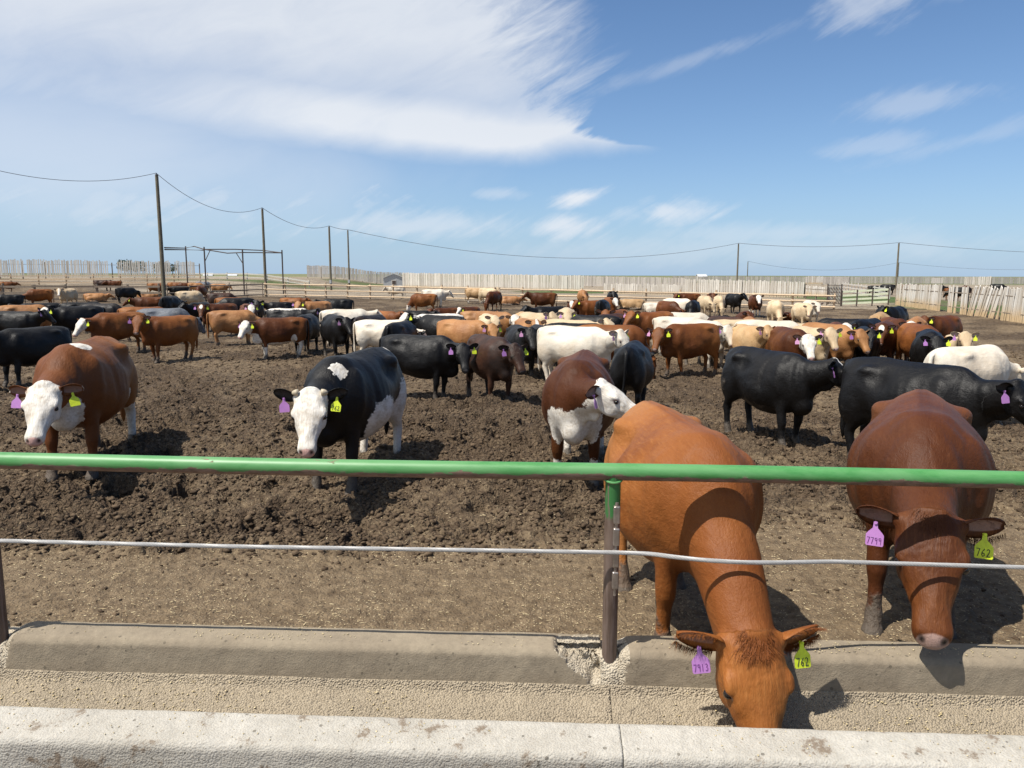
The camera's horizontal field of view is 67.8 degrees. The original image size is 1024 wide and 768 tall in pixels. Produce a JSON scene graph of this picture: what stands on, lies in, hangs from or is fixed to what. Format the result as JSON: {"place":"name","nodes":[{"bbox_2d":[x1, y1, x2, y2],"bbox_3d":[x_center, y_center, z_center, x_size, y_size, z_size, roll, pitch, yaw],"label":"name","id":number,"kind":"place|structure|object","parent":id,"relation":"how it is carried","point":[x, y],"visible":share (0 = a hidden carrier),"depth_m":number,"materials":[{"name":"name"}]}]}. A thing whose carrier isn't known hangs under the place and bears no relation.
{"place":"outdoors","nodes":[
{"label":"outdoors","id":0,"kind":"place"},
{"bbox_2d":[0,273,1023,644],"bbox_3d":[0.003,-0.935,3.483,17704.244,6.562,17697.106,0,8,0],"label":"ground","id":1,"kind":"structure","parent":0,"point":[420,587],"depth_m":7.02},
{"bbox_2d":[0,294,25,305],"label":"cow","id":2,"kind":"object","parent":1,"relation":"on","point":[14,299],"visible":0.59,"depth_m":47.55},
{"bbox_2d":[0,304,51,326],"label":"cow","id":3,"kind":"object","parent":1,"relation":"on","point":[32,308],"visible":0.27,"depth_m":28.48},
{"bbox_2d":[0,309,56,330],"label":"cow","id":4,"kind":"object","parent":1,"relation":"on","point":[18,319],"visible":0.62,"depth_m":25.76},
{"bbox_2d":[0,326,71,387],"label":"cow","id":5,"kind":"object","parent":1,"relation":"on","point":[26,347],"visible":0.72,"depth_m":16.94},
{"bbox_2d":[23,289,53,302],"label":"cow","id":6,"kind":"object","parent":1,"relation":"on","point":[32,295],"visible":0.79,"depth_m":53.38},
{"bbox_2d":[54,288,77,303],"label":"cow","id":7,"kind":"object","parent":1,"relation":"on","point":[68,294],"visible":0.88,"depth_m":53.45},
{"bbox_2d":[38,306,105,330],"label":"cow","id":8,"kind":"object","parent":1,"relation":"on","point":[66,316],"visible":0.5,"depth_m":27.24},
{"bbox_2d":[8,336,137,481],"bbox_3d":[-4.671,0.249,8.232,0.840,1.433,2.544,-1,8,-10],"label":"cow","id":9,"kind":"object","parent":1,"relation":"on","point":[90,385],"visible":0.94,"depth_m":7.88},
{"bbox_2d":[0,283,160,301],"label":"rail fence","id":10,"kind":"object","parent":1,"relation":"on","point":[64,286],"visible":0.48,"depth_m":63.21,"materials":[{"name":"brown wood"}]},
{"bbox_2d":[83,293,114,301],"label":"cow","id":11,"kind":"object","parent":1,"relation":"on","point":[95,297],"visible":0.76,"depth_m":62.50},
{"bbox_2d":[0,259,199,279],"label":"windbreak fence","id":12,"kind":"object","parent":1,"relation":"on","point":[46,263],"visible":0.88,"depth_m":113.85,"materials":[{"name":"grey wood"}]},
{"bbox_2d":[0,273,200,284],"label":"rail fence","id":13,"kind":"object","parent":1,"relation":"on","point":[93,278],"visible":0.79,"depth_m":103.55,"materials":[{"name":"brown wood"}]},
{"bbox_2d":[80,303,121,333],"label":"cow","id":14,"kind":"object","parent":1,"relation":"on","point":[111,307],"visible":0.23,"depth_m":32.06},
{"bbox_2d":[72,312,145,351],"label":"cow","id":15,"kind":"object","parent":1,"relation":"on","point":[117,326],"visible":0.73,"depth_m":23.53},
{"bbox_2d":[115,287,141,302],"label":"cow","id":16,"kind":"object","parent":1,"relation":"on","point":[128,292],"visible":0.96,"depth_m":60.34},
{"bbox_2d":[122,297,160,306],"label":"cow","id":17,"kind":"object","parent":1,"relation":"on","point":[145,302],"visible":0.51,"depth_m":41.82},
{"bbox_2d":[155,173,165,296],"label":"utility pole","id":18,"kind":"object","parent":1,"relation":"on","point":[162,270],"visible":0.86,"depth_m":62.84,"materials":[{"name":"brown wood"}]},
{"bbox_2d":[127,315,198,362],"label":"cow","id":19,"kind":"object","parent":1,"relation":"on","point":[156,332],"visible":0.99,"depth_m":21.82},
{"bbox_2d":[137,308,205,333],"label":"cow","id":20,"kind":"object","parent":1,"relation":"on","point":[150,312],"visible":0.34,"depth_m":27.21},
{"bbox_2d":[158,296,186,307],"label":"cow","id":21,"kind":"object","parent":1,"relation":"on","point":[170,301],"visible":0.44,"depth_m":40.59},
{"bbox_2d":[175,291,205,303],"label":"cow","id":22,"kind":"object","parent":1,"relation":"on","point":[193,296],"visible":0.61,"depth_m":50.70},
{"bbox_2d":[178,302,211,331],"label":"cow","id":23,"kind":"object","parent":1,"relation":"on","point":[189,309],"visible":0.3,"depth_m":32.68},
{"bbox_2d":[193,303,237,336],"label":"cow","id":24,"kind":"object","parent":1,"relation":"on","point":[203,310],"visible":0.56,"depth_m":30.65},
{"bbox_2d":[166,282,264,297],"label":"rail fence","id":25,"kind":"object","parent":1,"relation":"on","point":[229,290],"visible":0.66,"depth_m":72.87,"materials":[{"name":"brown wood"}]},
{"bbox_2d":[164,246,283,294],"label":"pipe frame","id":26,"kind":"object","parent":1,"relation":"on","point":[209,250],"visible":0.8,"depth_m":87.31,"materials":[{"name":"metal"}]},
{"bbox_2d":[212,298,253,309],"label":"cow","id":27,"kind":"object","parent":1,"relation":"on","point":[238,302],"visible":0.36,"depth_m":38.96},
{"bbox_2d":[206,310,259,345],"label":"cow","id":28,"kind":"object","parent":1,"relation":"on","point":[223,321],"visible":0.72,"depth_m":26.75},
{"bbox_2d":[188,272,309,286],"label":"rail fence","id":29,"kind":"object","parent":1,"relation":"on","point":[247,277],"visible":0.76,"depth_m":129.77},
{"bbox_2d":[261,209,267,296],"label":"utility pole","id":30,"kind":"object","parent":1,"relation":"on","point":[264,251],"visible":0.86,"depth_m":79.25,"materials":[{"name":"brown wood"}]},
{"bbox_2d":[238,317,309,358],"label":"cow","id":31,"kind":"object","parent":1,"relation":"on","point":[265,332],"visible":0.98,"depth_m":22.47},
{"bbox_2d":[263,302,293,309],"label":"cow","id":32,"kind":"object","parent":1,"relation":"on","point":[271,305],"visible":0.49,"depth_m":48.66},
{"bbox_2d":[264,308,321,319],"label":"cow","id":33,"kind":"object","parent":1,"relation":"on","point":[279,312],"visible":0.32,"depth_m":28.11},
{"bbox_2d":[294,313,321,354],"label":"cow","id":34,"kind":"object","parent":1,"relation":"on","point":[314,326],"visible":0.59,"depth_m":24.23},
{"bbox_2d":[0,621,622,767],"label":"concrete feed bunk","id":35,"kind":"object","parent":1,"relation":"on","point":[538,700],"visible":1,"depth_m":4.16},
{"bbox_2d":[292,301,331,318],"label":"cow","id":36,"kind":"object","parent":1,"relation":"on","point":[321,305],"visible":0.41,"depth_m":34.36},
{"bbox_2d":[313,299,353,308],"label":"cow","id":37,"kind":"object","parent":1,"relation":"on","point":[342,303],"visible":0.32,"depth_m":39.68},
{"bbox_2d":[320,314,355,356],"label":"cow","id":38,"kind":"object","parent":1,"relation":"on","point":[335,330],"visible":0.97,"depth_m":22.32},
{"bbox_2d":[273,347,406,494],"bbox_3d":[-1.736,0.389,7.982,0.834,1.424,2.478,2,8,13],"label":"cow","id":39,"kind":"object","parent":1,"relation":"on","point":[351,400],"visible":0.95,"depth_m":7.58},
{"bbox_2d":[319,309,381,346],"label":"cow","id":40,"kind":"object","parent":1,"relation":"on","point":[351,313],"visible":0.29,"depth_m":26.64},
{"bbox_2d":[307,265,401,283],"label":"windbreak fence","id":41,"kind":"object","parent":1,"relation":"on","point":[323,270],"visible":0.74,"depth_m":183.26,"materials":[{"name":"grey wood"}]},
{"bbox_2d":[350,314,386,351],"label":"cow","id":42,"kind":"object","parent":1,"relation":"on","point":[372,317],"visible":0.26,"depth_m":22.08},
{"bbox_2d":[353,320,426,350],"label":"cow","id":43,"kind":"object","parent":1,"relation":"on","point":[368,332],"visible":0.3,"depth_m":21.25},
{"bbox_2d":[383,273,402,285],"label":"shed","id":44,"kind":"structure","parent":1,"relation":"on","point":[391,279],"depth_m":146.84,"materials":[{"name":"metal"}]},
{"bbox_2d":[381,320,424,336],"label":"cow","id":45,"kind":"object","parent":1,"relation":"on","point":[406,327],"visible":0.37,"depth_m":19.85},
{"bbox_2d":[406,294,437,310],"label":"cow","id":46,"kind":"object","parent":1,"relation":"on","point":[420,300],"visible":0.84,"depth_m":48.64},
{"bbox_2d":[379,334,477,399],"bbox_3d":[-1.683,-0.315,15.307,2.262,1.351,0.803,4,9,26],"label":"cow","id":47,"kind":"object","parent":1,"relation":"on","point":[435,358],"visible":0.78,"depth_m":14.99},
{"bbox_2d":[399,312,463,323],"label":"cow","id":48,"kind":"object","parent":1,"relation":"on","point":[412,318],"visible":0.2,"depth_m":23.04},
{"bbox_2d":[421,289,453,307],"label":"cow","id":49,"kind":"object","parent":1,"relation":"on","point":[442,294],"visible":0.73,"depth_m":54.99},
{"bbox_2d":[413,314,465,335],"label":"cow","id":50,"kind":"object","parent":1,"relation":"on","point":[427,323],"visible":0.23,"depth_m":22.25},
{"bbox_2d":[437,319,502,343],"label":"cow","id":51,"kind":"object","parent":1,"relation":"on","point":[458,331],"visible":0.51,"depth_m":21.02},
{"bbox_2d":[479,313,504,336],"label":"cow","id":52,"kind":"object","parent":1,"relation":"on","point":[486,318],"visible":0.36,"depth_m":23.45},
{"bbox_2d":[483,291,501,310],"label":"cow","id":53,"kind":"object","parent":1,"relation":"on","point":[493,297],"visible":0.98,"depth_m":51.61},
{"bbox_2d":[402,272,583,289],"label":"windbreak fence","id":54,"kind":"object","parent":1,"relation":"on","point":[437,280],"visible":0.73,"depth_m":125.27,"materials":[{"name":"brown wood"}]},
{"bbox_2d":[466,334,528,400],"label":"cow","id":55,"kind":"object","parent":1,"relation":"on","point":[493,359],"visible":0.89,"depth_m":14.55},
{"bbox_2d":[475,311,519,336],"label":"cow","id":56,"kind":"object","parent":1,"relation":"on","point":[508,320],"visible":0.39,"depth_m":25.05},
{"bbox_2d":[0,340,1023,640],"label":"manure clods","id":57,"kind":"object","parent":1,"relation":"on","point":[168,534],"visible":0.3,"depth_m":7.62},
{"bbox_2d":[498,296,527,304],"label":"cow","id":58,"kind":"object","parent":1,"relation":"on","point":[511,300],"visible":0.75,"depth_m":58.99},
{"bbox_2d":[3,400,1022,643],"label":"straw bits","id":59,"kind":"object","parent":1,"relation":"on","point":[461,586],"visible":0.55,"depth_m":5.50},
{"bbox_2d":[504,324,538,375],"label":"cow","id":60,"kind":"object","parent":1,"relation":"on","point":[520,335],"visible":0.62,"depth_m":18.18},
{"bbox_2d":[514,318,545,363],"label":"cow","id":61,"kind":"object","parent":1,"relation":"on","point":[525,322],"visible":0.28,"depth_m":21.41},
{"bbox_2d":[521,291,556,306],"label":"cow","id":62,"kind":"object","parent":1,"relation":"on","point":[539,299],"visible":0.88,"depth_m":50.19},
{"bbox_2d":[519,311,559,320],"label":"cow","id":63,"kind":"object","parent":1,"relation":"on","point":[541,316],"visible":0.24,"depth_m":23.88},
{"bbox_2d":[520,305,571,312],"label":"cow","id":64,"kind":"object","parent":1,"relation":"on","point":[540,309],"visible":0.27,"depth_m":28.80},
{"bbox_2d":[264,282,835,309],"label":"rail fence","id":65,"kind":"object","parent":1,"relation":"on","point":[522,294],"visible":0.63,"depth_m":65.07,"materials":[{"name":"brown wood"}]},
{"bbox_2d":[542,318,614,365],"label":"cow","id":66,"kind":"object","parent":1,"relation":"on","point":[605,321],"visible":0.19,"depth_m":20.62},
{"bbox_2d":[537,325,629,378],"bbox_3d":[1.613,-0.583,17.045,2.471,1.418,0.892,5,10,32],"label":"cow","id":67,"kind":"object","parent":1,"relation":"on","point":[555,343],"visible":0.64,"depth_m":16.76},
{"bbox_2d":[571,300,598,314],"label":"cow","id":68,"kind":"object","parent":1,"relation":"on","point":[585,307],"visible":0.43,"depth_m":38.80},
{"bbox_2d":[541,349,635,486],"bbox_3d":[0.778,0.387,8.334,0.944,1.400,2.269,0,8,-4],"label":"cow","id":69,"kind":"object","parent":1,"relation":"on","point":[584,398],"visible":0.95,"depth_m":7.74},
{"bbox_2d":[570,315,622,324],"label":"cow","id":70,"kind":"object","parent":1,"relation":"on","point":[615,320],"visible":0.22,"depth_m":23.59},
{"bbox_2d":[577,324,656,378],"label":"cow","id":71,"kind":"object","parent":1,"relation":"on","point":[637,333],"visible":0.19,"depth_m":18.50},
{"bbox_2d":[559,275,684,287],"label":"windbreak fence","id":72,"kind":"object","parent":1,"relation":"on","point":[593,280],"visible":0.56,"depth_m":148.78,"materials":[{"name":"brown wood"}]},
{"bbox_2d":[618,299,644,309],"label":"cow","id":73,"kind":"object","parent":1,"relation":"on","point":[631,304],"visible":0.82,"depth_m":53.34},
{"bbox_2d":[610,340,653,403],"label":"cow","id":74,"kind":"object","parent":1,"relation":"on","point":[632,367],"visible":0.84,"depth_m":12.54},
{"bbox_2d":[604,283,686,294],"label":"windbreak fence","id":75,"kind":"object","parent":1,"relation":"on","point":[660,288],"visible":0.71,"depth_m":96.04,"materials":[{"name":"brown wood"}]},
{"bbox_2d":[623,310,673,349],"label":"cow","id":76,"kind":"object","parent":1,"relation":"on","point":[642,321],"visible":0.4,"depth_m":24.27},
{"bbox_2d":[656,301,685,312],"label":"cow","id":77,"kind":"object","parent":1,"relation":"on","point":[671,306],"visible":0.56,"depth_m":38.08},
{"bbox_2d":[652,316,698,355],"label":"cow","id":78,"kind":"object","parent":1,"relation":"on","point":[664,321],"visible":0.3,"depth_m":23.89},
{"bbox_2d":[646,323,719,375],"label":"cow","id":79,"kind":"object","parent":1,"relation":"on","point":[680,342],"visible":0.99,"depth_m":18.78},
{"bbox_2d":[685,300,700,312],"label":"cow","id":80,"kind":"object","parent":1,"relation":"on","point":[692,306],"visible":0.52,"depth_m":38.09},
{"bbox_2d":[697,296,716,316],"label":"cow","id":81,"kind":"object","parent":1,"relation":"on","point":[706,302],"visible":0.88,"depth_m":46.34},
{"bbox_2d":[684,319,736,368],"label":"cow","id":82,"kind":"object","parent":1,"relation":"on","point":[726,333],"visible":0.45,"depth_m":20.19},
{"bbox_2d":[604,401,826,728],"bbox_3d":[1.117,1.020,4.815,0.874,1.556,2.556,-1,8,-6],"label":"cow","id":83,"kind":"object","parent":1,"relation":"on","point":[748,642],"visible":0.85,"depth_m":4.16},
{"bbox_2d":[713,296,726,315],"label":"cow","id":84,"kind":"object","parent":1,"relation":"on","point":[720,302],"visible":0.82,"depth_m":46.86},
{"bbox_2d":[725,293,748,313],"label":"cow","id":85,"kind":"object","parent":1,"relation":"on","point":[733,300],"visible":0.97,"depth_m":49.18},
{"bbox_2d":[685,279,805,297],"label":"windbreak fence","id":86,"kind":"object","parent":1,"relation":"on","point":[743,287],"visible":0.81,"depth_m":87.09,"materials":[{"name":"brown wood"}]},
{"bbox_2d":[727,324,775,349],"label":"cow","id":87,"kind":"object","parent":1,"relation":"on","point":[750,336],"visible":0.48,"depth_m":18.78},
{"bbox_2d":[748,295,763,316],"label":"cow","id":88,"kind":"object","parent":1,"relation":"on","point":[755,302],"visible":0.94,"depth_m":45.79},
{"bbox_2d":[734,320,799,327],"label":"cow","id":89,"kind":"object","parent":1,"relation":"on","point":[789,324],"visible":0.08,"depth_m":20.41},
{"bbox_2d":[766,300,785,320],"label":"cow","id":90,"kind":"object","parent":1,"relation":"on","point":[775,309],"visible":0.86,"depth_m":37.52},
{"bbox_2d":[721,346,842,445],"bbox_3d":[3.604,0.195,10.296,0.760,1.303,2.234,-4,9,-25],"label":"cow","id":91,"kind":"object","parent":1,"relation":"on","point":[780,384],"visible":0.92,"depth_m":10.00},
{"bbox_2d":[765,326,822,360],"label":"cow","id":92,"kind":"object","parent":1,"relation":"on","point":[801,342],"visible":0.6,"depth_m":17.12},
{"bbox_2d":[791,303,816,322],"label":"cow","id":93,"kind":"object","parent":1,"relation":"on","point":[801,312],"visible":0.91,"depth_m":35.72},
{"bbox_2d":[805,285,826,299],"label":"windbreak fence","id":94,"kind":"object","parent":1,"relation":"on","point":[812,291],"visible":0.7,"depth_m":75.19,"materials":[{"name":"brown wood"}]},
{"bbox_2d":[610,635,1023,767],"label":"concrete feed bunk","id":95,"kind":"object","parent":1,"relation":"on","point":[657,671],"visible":0.91,"depth_m":4.05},
{"bbox_2d":[0,452,1023,663],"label":"green pipe rail","id":96,"kind":"object","parent":95,"relation":"attached to","point":[613,476],"visible":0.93,"depth_m":4.10,"materials":[{"name":"metal"}]},
{"bbox_2d":[0,539,1023,569],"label":"wire rope cable","id":97,"kind":"object","parent":96,"relation":"attached to","point":[615,552],"visible":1,"depth_m":4.09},
{"bbox_2d":[0,621,1023,760],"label":"spilled feed","id":98,"kind":"object","parent":95,"relation":"on","point":[907,722],"visible":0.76,"depth_m":4.14},
{"bbox_2d":[793,326,842,360],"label":"cow","id":99,"kind":"object","parent":1,"relation":"on","point":[829,338],"visible":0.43,"depth_m":17.88},
{"bbox_2d":[802,322,870,360],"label":"cow","id":100,"kind":"object","parent":1,"relation":"on","point":[849,340],"visible":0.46,"depth_m":18.44},
{"bbox_2d":[673,276,1023,283],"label":"windbreak fence","id":101,"kind":"object","parent":1,"relation":"on","point":[999,280],"visible":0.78,"depth_m":257.98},
{"bbox_2d":[841,288,889,306],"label":"metal gate","id":102,"kind":"structure","parent":1,"relation":"on","point":[872,297],"depth_m":58.81,"materials":[{"name":"metal"}]},
{"bbox_2d":[842,282,890,298],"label":"rail fence","id":103,"kind":"object","parent":1,"relation":"on","point":[854,288],"visible":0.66,"depth_m":96.72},
{"bbox_2d":[852,326,883,357],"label":"cow","id":104,"kind":"object","parent":1,"relation":"on","point":[874,341],"visible":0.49,"depth_m":18.57},
{"bbox_2d":[868,320,897,357],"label":"cow","id":105,"kind":"object","parent":1,"relation":"on","point":[888,339],"visible":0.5,"depth_m":19.70},
{"bbox_2d":[875,305,908,320],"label":"cow","id":106,"kind":"object","parent":1,"relation":"on","point":[897,312],"visible":0.42,"depth_m":28.78},
{"bbox_2d":[895,323,945,361],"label":"cow","id":107,"kind":"object","parent":1,"relation":"on","point":[906,334],"visible":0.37,"depth_m":19.21},
{"bbox_2d":[846,389,1013,649],"bbox_3d":[2.731,0.883,5.146,0.920,1.480,2.680,4,9,27],"label":"cow","id":108,"kind":"object","parent":1,"relation":"on","point":[920,429],"visible":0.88,"depth_m":4.57},
{"bbox_2d":[838,357,1023,456],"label":"cow","id":109,"kind":"object","parent":1,"relation":"on","point":[867,383],"visible":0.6,"depth_m":8.25},
{"bbox_2d":[909,329,952,362],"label":"cow","id":110,"kind":"object","parent":1,"relation":"on","point":[925,343],"visible":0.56,"depth_m":16.70},
{"bbox_2d":[921,315,962,336],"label":"cow","id":111,"kind":"object","parent":1,"relation":"on","point":[944,326],"visible":0.39,"depth_m":23.76},
{"bbox_2d":[895,283,1023,323],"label":"windbreak fence","id":112,"kind":"object","parent":1,"relation":"on","point":[919,300],"visible":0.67,"depth_m":42.77,"materials":[{"name":"brown wood"}]},
{"bbox_2d":[945,331,979,346],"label":"cow","id":113,"kind":"object","parent":1,"relation":"on","point":[964,338],"visible":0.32,"depth_m":16.96},
{"bbox_2d":[923,344,1023,424],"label":"cow","id":114,"kind":"object","parent":1,"relation":"on","point":[989,362],"visible":0.44,"depth_m":11.41},
{"bbox_2d":[964,276,991,285],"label":"windbreak fence","id":115,"kind":"object","parent":1,"relation":"on","point":[988,281],"visible":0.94,"depth_m":177.25,"materials":[{"name":"brown wood"}]},
{"bbox_2d":[0,0,1023,276],"label":"sky","id":116,"kind":"structure","parent":0,"point":[584,135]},
{"bbox_2d":[599,640,618,684],"bbox_3d":[0.542,1.766,4.312,0.100,0.571,0.239,1,8,2],"label":"broken joint","id":117,"kind":"object","parent":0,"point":[608,674],"visible":0.27,"depth_m":4.20,"materials":[{"name":"concrete"}]},
{"bbox_2d":[826,284,842,305],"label":"pallet gate","id":118,"kind":"structure","parent":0,"point":[831,290],"depth_m":60.12,"materials":[{"name":"wood"}]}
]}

